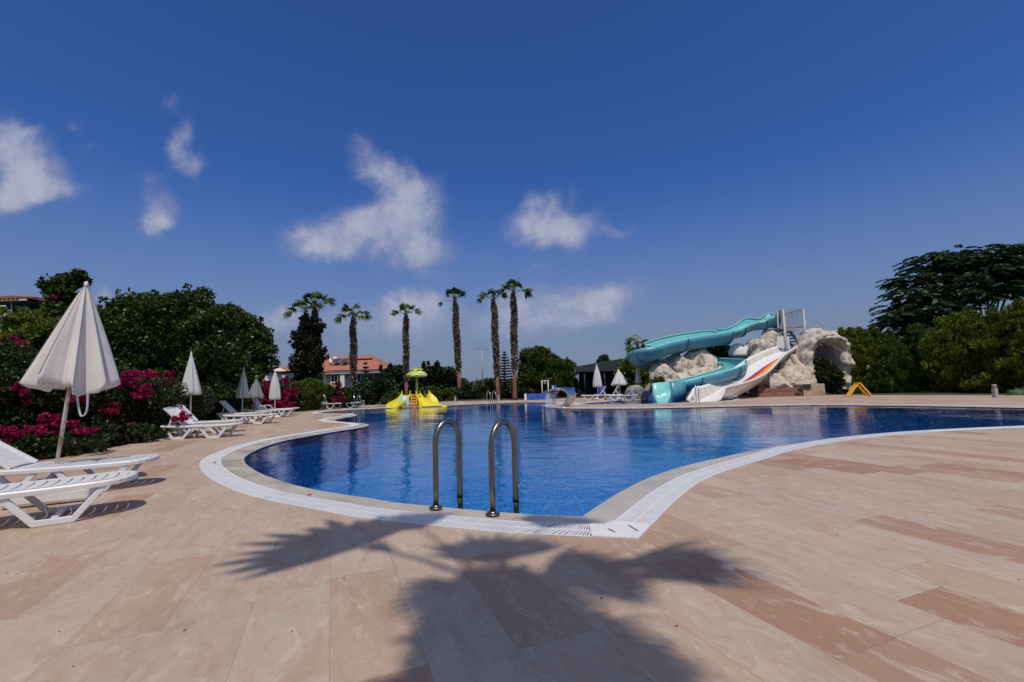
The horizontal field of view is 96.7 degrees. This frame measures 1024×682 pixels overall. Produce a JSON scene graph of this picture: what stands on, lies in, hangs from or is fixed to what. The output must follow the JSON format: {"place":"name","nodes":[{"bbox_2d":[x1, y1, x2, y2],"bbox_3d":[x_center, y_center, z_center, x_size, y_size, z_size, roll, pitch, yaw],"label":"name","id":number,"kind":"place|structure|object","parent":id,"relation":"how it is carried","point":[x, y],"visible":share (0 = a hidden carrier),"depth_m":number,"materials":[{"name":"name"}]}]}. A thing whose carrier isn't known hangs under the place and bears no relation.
{"place":"outdoors","nodes":[
{"label":"outdoors","id":0,"kind":"place"},
{"bbox_2d":[0,295,96,417],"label":"house","id":1,"kind":"structure","parent":0,"point":[13,301],"depth_m":24.54,"materials":[{"name":"grey paint"}]},
{"bbox_2d":[262,366,333,385],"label":"house","id":2,"kind":"structure","parent":0,"point":[283,372],"depth_m":46.44,"materials":[{"name":"white paint"}]},
{"bbox_2d":[322,354,388,387],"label":"house","id":3,"kind":"structure","parent":0,"point":[338,366],"depth_m":58.58,"materials":[{"name":"orange paint"}]},
{"bbox_2d":[47,388,751,459],"bbox_3d":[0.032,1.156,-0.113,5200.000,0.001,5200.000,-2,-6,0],"label":"ground","id":4,"kind":"structure","parent":0,"point":[546,391],"depth_m":37.68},
{"bbox_2d":[34,407,273,460],"bbox_3d":[-16.734,4.000,24.348,13.144,0.001,42.066,-1,-6,-9],"label":"planting bed","id":5,"kind":"object","parent":4,"relation":"on","point":[46,458],"visible":0.04,"depth_m":10.93,"materials":[{"name":"plant"}]},
{"bbox_2d":[0,306,45,348],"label":"conifer","id":6,"kind":"object","parent":5,"relation":"on","point":[10,322],"visible":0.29,"depth_m":13.05,"materials":[{"name":"green plant"}]},
{"bbox_2d":[0,305,60,363],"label":"conifer","id":7,"kind":"object","parent":5,"relation":"on","point":[44,322],"visible":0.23,"depth_m":13.65,"materials":[{"name":"green plant"}]},
{"bbox_2d":[0,335,86,458],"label":"bougainvillea","id":8,"kind":"object","parent":5,"relation":"on","point":[17,356],"visible":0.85,"depth_m":9.25,"materials":[{"name":"green plant"}]},
{"bbox_2d":[7,295,125,455],"bbox_3d":[-9.607,0.762,10.002,3.398,3.355,2.033,-4,-6,26],"label":"bougainvillea","id":9,"kind":"object","parent":5,"relation":"on","point":[89,427],"visible":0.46,"depth_m":9.46,"materials":[{"name":"green plant"}]},
{"bbox_2d":[29,268,113,351],"bbox_3d":[-15.270,0.259,15.505,3.361,5.658,2.777,-2,-6,0],"label":"leafy tree","id":10,"kind":"object","parent":5,"relation":"on","point":[63,287],"visible":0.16,"depth_m":15.53,"materials":[{"name":"green plant"}]},
{"bbox_2d":[97,287,186,381],"bbox_3d":[-14.038,0.619,16.606,3.897,5.177,3.387,-2,-6,0],"label":"leafy tree","id":11,"kind":"object","parent":5,"relation":"on","point":[134,325],"visible":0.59,"depth_m":16.24,"materials":[{"name":"green plant"}]},
{"bbox_2d":[94,361,189,444],"bbox_3d":[-10.003,1.579,12.177,3.141,2.166,2.491,-5,-7,32],"label":"bougainvillea","id":12,"kind":"object","parent":5,"relation":"on","point":[142,399],"visible":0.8,"depth_m":11.75,"materials":[{"name":"green plant"}]},
{"bbox_2d":[141,366,219,424],"bbox_3d":[-10.567,1.798,14.894,7.227,2.251,2.648,-6,-7,40],"label":"bougainvillea","id":13,"kind":"object","parent":5,"relation":"on","point":[196,401],"visible":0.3,"depth_m":16.05,"materials":[{"name":"pink plant"}]},
{"bbox_2d":[146,283,251,412],"bbox_3d":[-12.740,0.451,18.092,4.110,5.702,3.529,-2,-6,0],"label":"leafy tree","id":14,"kind":"object","parent":5,"relation":"on","point":[203,319],"visible":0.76,"depth_m":17.82,"materials":[{"name":"green plant"}]},
{"bbox_2d":[196,373,248,419],"bbox_3d":[-13.313,2.444,20.663,3.301,2.240,2.736,-2,-6,0],"label":"bougainvillea","id":15,"kind":"object","parent":5,"relation":"on","point":[233,400],"visible":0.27,"depth_m":20.16,"materials":[{"name":"green plant"}]},
{"bbox_2d":[244,377,308,411],"bbox_3d":[-13.733,3.114,26.211,3.890,2.034,2.444,-2,-6,0],"label":"bougainvillea","id":16,"kind":"object","parent":5,"relation":"on","point":[291,396],"visible":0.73,"depth_m":25.56,"materials":[{"name":"pink plant"}]},
{"bbox_2d":[283,298,324,320],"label":"fan palm","id":17,"kind":"object","parent":5,"relation":"on","point":[299,304],"visible":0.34,"depth_m":32.86,"materials":[{"name":"green plant"}]},
{"bbox_2d":[287,313,329,381],"bbox_3d":[-14.621,1.315,32.572,3.229,6.876,3.049,-2,-6,0],"label":"ivy","id":18,"kind":"object","parent":5,"relation":"on","point":[307,358],"visible":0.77,"depth_m":32.03,"materials":[{"name":"green plant"}]},
{"bbox_2d":[293,291,335,382],"bbox_3d":[-14.487,0.510,33.489,3.243,8.908,2.088,-2,-6,0],"label":"fan palm","id":19,"kind":"object","parent":5,"relation":"on","point":[317,295],"visible":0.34,"depth_m":33.82,"materials":[{"name":"green plant"}]},
{"bbox_2d":[334,303,372,381],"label":"fan palm","id":20,"kind":"object","parent":5,"relation":"on","point":[353,355],"visible":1,"depth_m":36.04,"materials":[{"name":"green plant"}]},
{"bbox_2d":[209,302,280,417],"bbox_3d":[-13.197,0.853,21.592,4.016,5.576,3.390,3,-7,-37],"label":"leafy tree","id":21,"kind":"object","parent":4,"relation":"on","point":[255,336],"visible":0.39,"depth_m":21.30,"materials":[{"name":"green plant"}]},
{"bbox_2d":[289,377,327,410],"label":"bush","id":22,"kind":"object","parent":4,"relation":"on","point":[314,389],"visible":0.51,"depth_m":26.95,"materials":[{"name":"green plant"}]},
{"bbox_2d":[350,380,377,404],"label":"shrub","id":23,"kind":"object","parent":4,"relation":"on","point":[370,396],"visible":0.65,"depth_m":33.37,"materials":[{"name":"green plant"}]},
{"bbox_2d":[359,362,371,384],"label":"tiered conifer","id":24,"kind":"object","parent":4,"relation":"on","point":[365,371],"visible":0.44,"depth_m":39.84,"materials":[{"name":"green plant"}]},
{"bbox_2d":[370,376,398,403],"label":"shrub","id":25,"kind":"object","parent":4,"relation":"on","point":[382,385],"visible":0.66,"depth_m":33.99,"materials":[{"name":"green plant"}]},
{"bbox_2d":[380,391,404,404],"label":"shrub","id":26,"kind":"object","parent":4,"relation":"on","point":[392,396],"visible":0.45,"depth_m":33.42,"materials":[{"name":"green plant"}]},
{"bbox_2d":[374,362,411,397],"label":"round tree","id":27,"kind":"object","parent":4,"relation":"on","point":[395,372],"visible":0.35,"depth_m":49.01,"materials":[{"name":"green plant"}]},
{"bbox_2d":[390,302,423,394],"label":"fan palm","id":28,"kind":"object","parent":4,"relation":"on","point":[406,345],"visible":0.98,"depth_m":41.05,"materials":[{"name":"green plant"}]},
{"bbox_2d":[420,385,442,401],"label":"shrub","id":29,"kind":"object","parent":4,"relation":"on","point":[436,392],"visible":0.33,"depth_m":36.42,"materials":[{"name":"green plant"}]},
{"bbox_2d":[408,360,461,394],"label":"round tree","id":30,"kind":"object","parent":4,"relation":"on","point":[440,377],"visible":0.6,"depth_m":46.90,"materials":[{"name":"green plant"}]},
{"bbox_2d":[441,387,458,400],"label":"shrub","id":31,"kind":"object","parent":4,"relation":"on","point":[449,393],"visible":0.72,"depth_m":38.38,"materials":[{"name":"green plant"}]},
{"bbox_2d":[438,287,466,388],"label":"fan palm","id":32,"kind":"object","parent":4,"relation":"on","point":[456,332],"visible":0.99,"depth_m":42.09,"materials":[{"name":"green plant"}]},
{"bbox_2d":[454,382,481,399],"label":"shrub","id":33,"kind":"object","parent":4,"relation":"on","point":[467,391],"visible":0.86,"depth_m":41.39,"materials":[{"name":"green plant"}]},
{"bbox_2d":[476,379,495,398],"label":"shrub","id":34,"kind":"object","parent":4,"relation":"on","point":[484,387],"visible":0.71,"depth_m":42.09,"materials":[{"name":"green plant"}]},
{"bbox_2d":[461,377,512,389],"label":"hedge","id":35,"kind":"object","parent":4,"relation":"on","point":[474,384],"visible":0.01,"depth_m":142.31,"materials":[{"name":"green plant"}]},
{"bbox_2d":[476,288,507,399],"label":"fan palm","id":36,"kind":"object","parent":4,"relation":"on","point":[495,340],"visible":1,"depth_m":39.05,"materials":[{"name":"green plant"}]},
{"bbox_2d":[493,385,511,398],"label":"shrub","id":37,"kind":"object","parent":4,"relation":"on","point":[505,394],"visible":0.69,"depth_m":41.21,"materials":[{"name":"green plant"}]},
{"bbox_2d":[499,351,512,391],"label":"tiered conifer","id":38,"kind":"object","parent":4,"relation":"on","point":[505,381],"visible":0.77,"depth_m":46.75,"materials":[{"name":"green plant"}]},
{"bbox_2d":[498,278,532,398],"bbox_3d":[0.439,-0.246,38.090,3.088,10.246,2.401,-4,-6,20],"label":"fan palm","id":39,"kind":"object","parent":4,"relation":"on","point":[514,341],"visible":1,"depth_m":38.09,"materials":[{"name":"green plant"}]},
{"bbox_2d":[510,386,536,397],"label":"shrub","id":40,"kind":"object","parent":4,"relation":"on","point":[523,391],"visible":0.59,"depth_m":40.26,"materials":[{"name":"green plant"}]},
{"bbox_2d":[510,345,556,393],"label":"round pine","id":41,"kind":"object","parent":4,"relation":"on","point":[533,365],"visible":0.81,"depth_m":43.12,"materials":[{"name":"green plant"}]},
{"bbox_2d":[538,354,578,390],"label":"round pine","id":42,"kind":"object","parent":4,"relation":"on","point":[562,372],"visible":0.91,"depth_m":42.05,"materials":[{"name":"green plant"}]},
{"bbox_2d":[557,386,585,396],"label":"shrub","id":43,"kind":"object","parent":4,"relation":"on","point":[579,393],"visible":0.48,"depth_m":40.31,"materials":[{"name":"green plant"}]},
{"bbox_2d":[576,358,626,392],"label":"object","id":44,"kind":"object","parent":4,"relation":"on","point":[605,368],"visible":0.41,"depth_m":49.46,"materials":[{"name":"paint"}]},
{"bbox_2d":[592,388,626,392],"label":"shrub","id":45,"kind":"object","parent":4,"relation":"on","point":[621,390],"visible":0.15,"depth_m":50.78,"materials":[{"name":"green plant"}]},
{"bbox_2d":[624,335,649,353],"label":"fan palm","id":46,"kind":"object","parent":4,"relation":"on","point":[629,348],"visible":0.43,"depth_m":44.04,"materials":[{"name":"green plant"}]},
{"bbox_2d":[576,393,826,397],"bbox_3d":[11.462,4.280,35.310,22.193,0.001,11.290,-6,-7,39],"label":"planting bed","id":47,"kind":"object","parent":4,"relation":"on","point":[623,396],"depth_m":37.00,"materials":[{"name":"soil"}]},
{"bbox_2d":[612,356,649,388],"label":"leafy tree","id":48,"kind":"object","parent":47,"relation":"on","point":[627,369],"visible":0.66,"depth_m":38.32,"materials":[{"name":"green plant"}]},
{"bbox_2d":[649,375,665,393],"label":"plant","id":49,"kind":"object","parent":47,"relation":"on","point":[656,379],"visible":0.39,"depth_m":28.68,"materials":[{"name":"green plant"}]},
{"bbox_2d":[725,343,749,394],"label":"rock","id":50,"kind":"structure","parent":47,"relation":"on","point":[738,350],"depth_m":33.05,"materials":[{"name":"white stone"}]},
{"bbox_2d":[745,330,780,372],"bbox_3d":[17.662,1.377,32.296,2.963,4.480,3.867,-4,-6,25],"label":"rockery","id":51,"kind":"object","parent":47,"relation":"on","point":[766,340],"visible":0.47,"depth_m":32.44,"materials":[{"name":"stone"}]},
{"bbox_2d":[753,354,816,388],"bbox_3d":[18.231,1.948,30.152,5.410,3.294,2.763,2,-7,-32],"label":"rockery","id":52,"kind":"object","parent":47,"relation":"on","point":[791,370],"visible":0.55,"depth_m":29.21,"materials":[{"name":"stone"}]},
{"bbox_2d":[763,309,825,350],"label":"slide tower","id":53,"kind":"structure","parent":47,"relation":"on","point":[784,329],"depth_m":32.27,"materials":[{"name":"metal"}]},
{"bbox_2d":[790,328,854,393],"bbox_3d":[21.613,1.318,31.486,6.206,4.618,3.734,3,-7,-41],"label":"rock arch","id":54,"kind":"object","parent":47,"relation":"on","point":[833,345],"visible":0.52,"depth_m":30.09,"materials":[{"name":"stone"}]},
{"bbox_2d":[813,356,845,393],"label":"hanging plant","id":55,"kind":"object","parent":47,"relation":"on","point":[830,375],"visible":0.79,"depth_m":29.62,"materials":[{"name":"green plant"}]},
{"bbox_2d":[706,345,731,357],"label":"leafy tree","id":56,"kind":"object","parent":4,"relation":"on","point":[720,351],"visible":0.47,"depth_m":41.59,"materials":[{"name":"green plant"}]},
{"bbox_2d":[827,387,1023,394],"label":"planting bed","id":57,"kind":"object","parent":4,"relation":"on","point":[935,393],"visible":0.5,"depth_m":26.91,"materials":[{"name":"plant"}]},
{"bbox_2d":[837,326,878,392],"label":"leafy tree","id":58,"kind":"object","parent":57,"relation":"on","point":[862,350],"visible":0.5,"depth_m":30.34,"materials":[{"name":"green plant"}]},
{"bbox_2d":[864,324,898,391],"bbox_3d":[25.940,1.188,31.890,3.744,4.867,2.770,-2,-6,0],"label":"bush","id":59,"kind":"object","parent":57,"relation":"on","point":[884,337],"visible":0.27,"depth_m":31.80,"materials":[{"name":"green plant"}]},
{"bbox_2d":[863,341,932,392],"bbox_3d":[24.651,1.699,29.406,4.005,3.468,2.193,-2,-6,0],"label":"leafy tree","id":60,"kind":"object","parent":57,"relation":"on","point":[893,372],"visible":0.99,"depth_m":28.90,"materials":[{"name":"green plant"}]},
{"bbox_2d":[899,322,935,390],"bbox_3d":[28.263,1.055,30.951,3.873,4.840,2.514,-2,-6,0],"label":"bush","id":61,"kind":"object","parent":57,"relation":"on","point":[914,332],"visible":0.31,"depth_m":30.80,"materials":[{"name":"green plant"}]},
{"bbox_2d":[867,243,1023,340],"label":"flat topped tree","id":62,"kind":"object","parent":57,"relation":"on","point":[987,270],"visible":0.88,"depth_m":36.99,"materials":[{"name":"green plant"}]},
{"bbox_2d":[918,308,982,392],"bbox_3d":[27.059,0.572,27.501,4.773,5.226,2.938,-2,-6,0],"label":"leafy tree","id":63,"kind":"object","parent":57,"relation":"on","point":[948,365],"visible":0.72,"depth_m":27.11,"materials":[{"name":"green plant"}]},
{"bbox_2d":[958,303,1023,392],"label":"leafy tree","id":64,"kind":"object","parent":57,"relation":"on","point":[988,343],"visible":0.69,"depth_m":25.26,"materials":[{"name":"green plant"}]},
{"bbox_2d":[993,297,1023,388],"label":"leafy tree","id":65,"kind":"object","parent":57,"relation":"on","point":[1012,367],"visible":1,"depth_m":24.05,"materials":[{"name":"green plant"}]},
{"bbox_2d":[0,395,1023,681],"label":"deck","id":66,"kind":"structure","parent":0,"point":[888,559],"depth_m":2.68,"materials":[{"name":"stone"}]},
{"bbox_2d":[0,487,96,508],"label":"parasol weight","id":67,"kind":"object","parent":66,"relation":"on","point":[69,496],"visible":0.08,"depth_m":4.94,"materials":[{"name":"white plastic"}]},
{"bbox_2d":[0,470,137,527],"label":"sun lounger","id":68,"kind":"object","parent":66,"relation":"on","point":[29,491],"visible":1,"depth_m":4.29,"materials":[{"name":"white plastic"}]},
{"bbox_2d":[19,281,120,480],"bbox_3d":[-5.494,0.546,5.672,0.847,2.619,0.879,0,-6,-17],"label":"parasol","id":69,"kind":"object","parent":66,"relation":"on","point":[75,354],"visible":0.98,"depth_m":5.61,"materials":[{"name":"fabric"}]},
{"bbox_2d":[0,441,159,491],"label":"sun lounger","id":70,"kind":"object","parent":66,"relation":"on","point":[19,461],"visible":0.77,"depth_m":5.58,"materials":[{"name":"white plastic"}]},
{"bbox_2d":[181,351,201,428],"bbox_3d":[-10.966,1.659,15.543,0.643,2.620,0.606,-4,-6,23],"label":"parasol","id":71,"kind":"object","parent":66,"relation":"on","point":[191,380],"visible":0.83,"depth_m":15.51,"materials":[{"name":"white fabric"}]},
{"bbox_2d":[160,407,243,439],"bbox_3d":[-8.229,2.149,12.140,1.954,0.829,0.644,-1,-6,-6],"label":"sun lounger","id":72,"kind":"object","parent":66,"relation":"on","point":[190,424],"visible":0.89,"depth_m":11.91,"materials":[{"name":"white plastic"}]},
{"bbox_2d":[168,404,243,434],"bbox_3d":[-9.103,2.293,13.610,1.954,0.877,0.644,0,-6,-13],"label":"sun lounger","id":73,"kind":"object","parent":66,"relation":"on","point":[193,417],"visible":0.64,"depth_m":13.46,"materials":[{"name":"white plastic"}]},
{"bbox_2d":[235,367,249,419],"bbox_3d":[-11.717,2.271,19.795,0.578,2.269,0.577,-2,-6,0],"label":"parasol","id":74,"kind":"object","parent":66,"relation":"on","point":[242,392],"visible":0.86,"depth_m":19.72,"materials":[{"name":"grey fabric"}]},
{"bbox_2d":[216,401,269,420],"bbox_3d":[-11.055,2.860,18.750,1.954,0.854,0.644,-1,-6,-9],"label":"sun lounger","id":75,"kind":"object","parent":66,"relation":"on","point":[229,407],"visible":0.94,"depth_m":18.55,"materials":[{"name":"white plastic"}]},
{"bbox_2d":[222,413,278,423],"bbox_3d":[-9.682,2.888,16.896,1.954,0.362,0.644,-1,-6,-1],"label":"sun lounger","id":76,"kind":"object","parent":66,"relation":"on","point":[242,416],"visible":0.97,"depth_m":16.61,"materials":[{"name":"white plastic"}]},
{"bbox_2d":[248,376,263,417],"bbox_3d":[-11.677,2.534,20.712,0.669,1.921,0.672,-4,-6,22],"label":"parasol","id":77,"kind":"object","parent":66,"relation":"on","point":[255,392],"visible":0.86,"depth_m":20.61,"materials":[{"name":"fabric"}]},
{"bbox_2d":[247,399,292,416],"bbox_3d":[-11.158,3.052,21.034,1.954,0.919,0.695,-1,-6,-6],"label":"sun lounger","id":78,"kind":"object","parent":66,"relation":"on","point":[259,405],"visible":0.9,"depth_m":20.78,"materials":[{"name":"white plastic"}]},
{"bbox_2d":[268,370,280,417],"bbox_3d":[-10.887,2.412,20.935,0.560,2.162,0.560,-2,-6,0],"label":"parasol","id":79,"kind":"object","parent":66,"relation":"on","point":[274,392],"visible":0.98,"depth_m":20.84,"materials":[{"name":"white fabric"}]},
{"bbox_2d":[320,381,364,408],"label":"bougainvillea","id":80,"kind":"object","parent":66,"relation":"on","point":[344,394],"visible":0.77,"depth_m":29.21,"materials":[{"name":"green plant"}]},
{"bbox_2d":[385,368,446,407],"bbox_3d":[-6.434,3.133,29.670,3.770,2.794,2.848,1,-6,-24],"label":"toddler slide","id":81,"kind":"object","parent":66,"relation":"on","point":[421,400],"visible":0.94,"depth_m":29.61,"materials":[{"name":"yellow plastic"}]},
{"bbox_2d":[524,393,548,399],"bbox_3d":[1.887,4.273,34.893,1.871,0.504,0.550,-2,-6,0],"label":"blue panel box","id":82,"kind":"object","parent":66,"relation":"on","point":[543,396],"visible":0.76,"depth_m":34.66,"materials":[{"name":"plastic"}]},
{"bbox_2d":[546,387,575,408],"bbox_3d":[2.412,2.828,22.646,1.639,1.016,0.469,-2,-6,0],"label":"waterfall spout","id":83,"kind":"object","parent":66,"relation":"on","point":[571,396],"visible":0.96,"depth_m":22.61,"materials":[{"name":"metal"}]},
{"bbox_2d":[581,386,608,399],"bbox_3d":[5.647,3.559,31.057,1.954,0.919,0.644,-3,-6,18],"label":"sun lounger","id":84,"kind":"object","parent":66,"relation":"on","point":[605,395],"visible":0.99,"depth_m":30.79,"materials":[{"name":"white plastic"}]},
{"bbox_2d":[593,364,601,398],"bbox_3d":[6.077,2.878,32.434,0.646,2.521,0.633,1,-6,-23],"label":"parasol","id":85,"kind":"object","parent":66,"relation":"on","point":[597,382],"visible":0.88,"depth_m":32.26,"materials":[{"name":"white fabric"}]},
{"bbox_2d":[222,402,1014,538],"bbox_3d":[3.019,2.586,14.522,36.206,0.201,21.984,-7,-8,43],"label":"pool gutter","id":86,"kind":"object","parent":66,"relation":"on","point":[646,407],"visible":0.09,"depth_m":16.31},
{"bbox_2d":[199,402,1023,538],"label":"overflow grating","id":87,"kind":"object","parent":86,"relation":"on","point":[652,507],"visible":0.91,"depth_m":4.70,"materials":[{"name":"plastic"}]},
{"bbox_2d":[589,520,650,537],"bbox_3d":[0.848,1.469,3.571,0.490,0.009,0.414,-3,-6,13],"label":"corner plate","id":88,"kind":"object","parent":87,"relation":"on","point":[620,529],"visible":1,"depth_m":3.54,"materials":[{"name":"plastic"}]},
{"bbox_2d":[611,369,627,398],"bbox_3d":[7.563,3.006,31.970,1.170,2.093,1.149,-4,-6,22],"label":"parasol","id":89,"kind":"object","parent":66,"relation":"on","point":[619,379],"visible":0.9,"depth_m":31.69,"materials":[{"name":"white fabric"}]},
{"bbox_2d":[624,385,643,399],"bbox_3d":[8.194,3.427,30.497,1.428,0.976,1.352,-2,-6,0],"label":"boulder","id":90,"kind":"object","parent":66,"relation":"on","point":[638,390],"visible":0.59,"depth_m":29.95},
{"bbox_2d":[575,398,739,404],"bbox_3d":[8.331,3.518,26.684,9.832,0.001,7.246,-2,-6,0],"label":"overflow grating","id":91,"kind":"object","parent":66,"relation":"on","point":[660,403],"visible":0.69,"depth_m":24.13,"materials":[{"name":"plastic"}]},
{"bbox_2d":[608,387,638,400],"bbox_3d":[7.029,3.366,28.878,1.954,0.804,0.644,-5,-6,27],"label":"sun lounger","id":92,"kind":"object","parent":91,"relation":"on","point":[633,390],"visible":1,"depth_m":28.67,"materials":[{"name":"white plastic"}]},
{"bbox_2d":[649,348,721,398],"bbox_3d":[11.624,1.964,30.998,5.375,3.792,4.524,-2,-6,0],"label":"rockery","id":93,"kind":"object","parent":66,"relation":"on","point":[673,367],"visible":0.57,"depth_m":30.70,"materials":[{"name":"stone"}]},
{"bbox_2d":[626,309,780,402],"bbox_3d":[12.304,0.890,31.632,13.670,6.214,8.285,3,-7,-42],"label":"turquoise slide","id":94,"kind":"object","parent":66,"relation":"on","point":[658,350],"visible":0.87,"depth_m":30.68,"materials":[{"name":"plastic"}]},
{"bbox_2d":[686,336,796,401],"bbox_3d":[14.753,1.578,28.133,12.440,4.380,1.866,3,-7,-37],"label":"white slide","id":95,"kind":"object","parent":66,"relation":"on","point":[763,364],"visible":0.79,"depth_m":27.81,"materials":[{"name":"plastic"}]},
{"bbox_2d":[748,384,801,396],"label":"stone steps","id":96,"kind":"structure","parent":66,"relation":"on","point":[762,390],"depth_m":28.47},
{"bbox_2d":[794,384,824,395],"bbox_3d":[18.294,3.045,28.359,1.866,0.720,0.960,-2,-6,0],"label":"stone planter","id":97,"kind":"object","parent":66,"relation":"on","point":[812,389],"visible":0.89,"depth_m":27.94,"materials":[{"name":"beige stone"}]},
{"bbox_2d":[845,383,872,396],"bbox_3d":[19.356,2.729,25.468,1.280,0.801,0.430,-2,-6,0],"label":"folding frame","id":98,"kind":"object","parent":66,"relation":"on","point":[852,389],"visible":0.94,"depth_m":25.42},
{"bbox_2d":[0,0,1023,382],"label":"sky","id":99,"kind":"structure","parent":0,"point":[652,169],"materials":[{"name":"blue"}]},
{"bbox_2d":[309,423,830,515],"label":"pool floor","id":100,"kind":"structure","parent":0,"point":[594,479],"depth_m":13.46,"materials":[{"name":"tile"}]},
{"bbox_2d":[244,402,1023,487],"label":"pool wall","id":101,"kind":"structure","parent":100,"relation":"on","point":[308,473],"depth_m":13.08,"materials":[{"name":"tile"}]},
{"bbox_2d":[221,402,1023,535],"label":"pool rim","id":102,"kind":"object","parent":101,"relation":"on","point":[616,506],"visible":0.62,"depth_m":5.15,"materials":[{"name":"stone"}]},
{"bbox_2d":[429,419,518,516],"bbox_3d":[-0.359,1.672,4.356,0.794,1.838,0.456,-4,-6,26],"label":"pool ladder","id":103,"kind":"object","parent":102,"relation":"attached to","point":[492,512],"visible":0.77,"depth_m":4.37,"materials":[{"name":"metal"}]},
{"bbox_2d":[244,403,1023,475],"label":"pool water","id":104,"kind":"structure","parent":0,"point":[903,418],"depth_m":13.16,"materials":[{"name":"liquid"}]},
{"bbox_2d":[585,399,727,404],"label":"splash pool water","id":105,"kind":"structure","parent":0,"point":[631,402],"depth_m":26.40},
{"bbox_2d":[642,384,651,399],"bbox_3d":[8.862,3.270,29.568,0.817,1.071,0.832,-2,-6,0],"label":"boulder","id":106,"kind":"object","parent":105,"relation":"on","point":[646,392],"visible":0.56,"depth_m":29.32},
{"bbox_2d":[1007,390,1023,394],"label":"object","id":107,"kind":"object","parent":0,"point":[1015,392],"visible":1,"depth_m":21.58,"materials":[{"name":"green plastic"}]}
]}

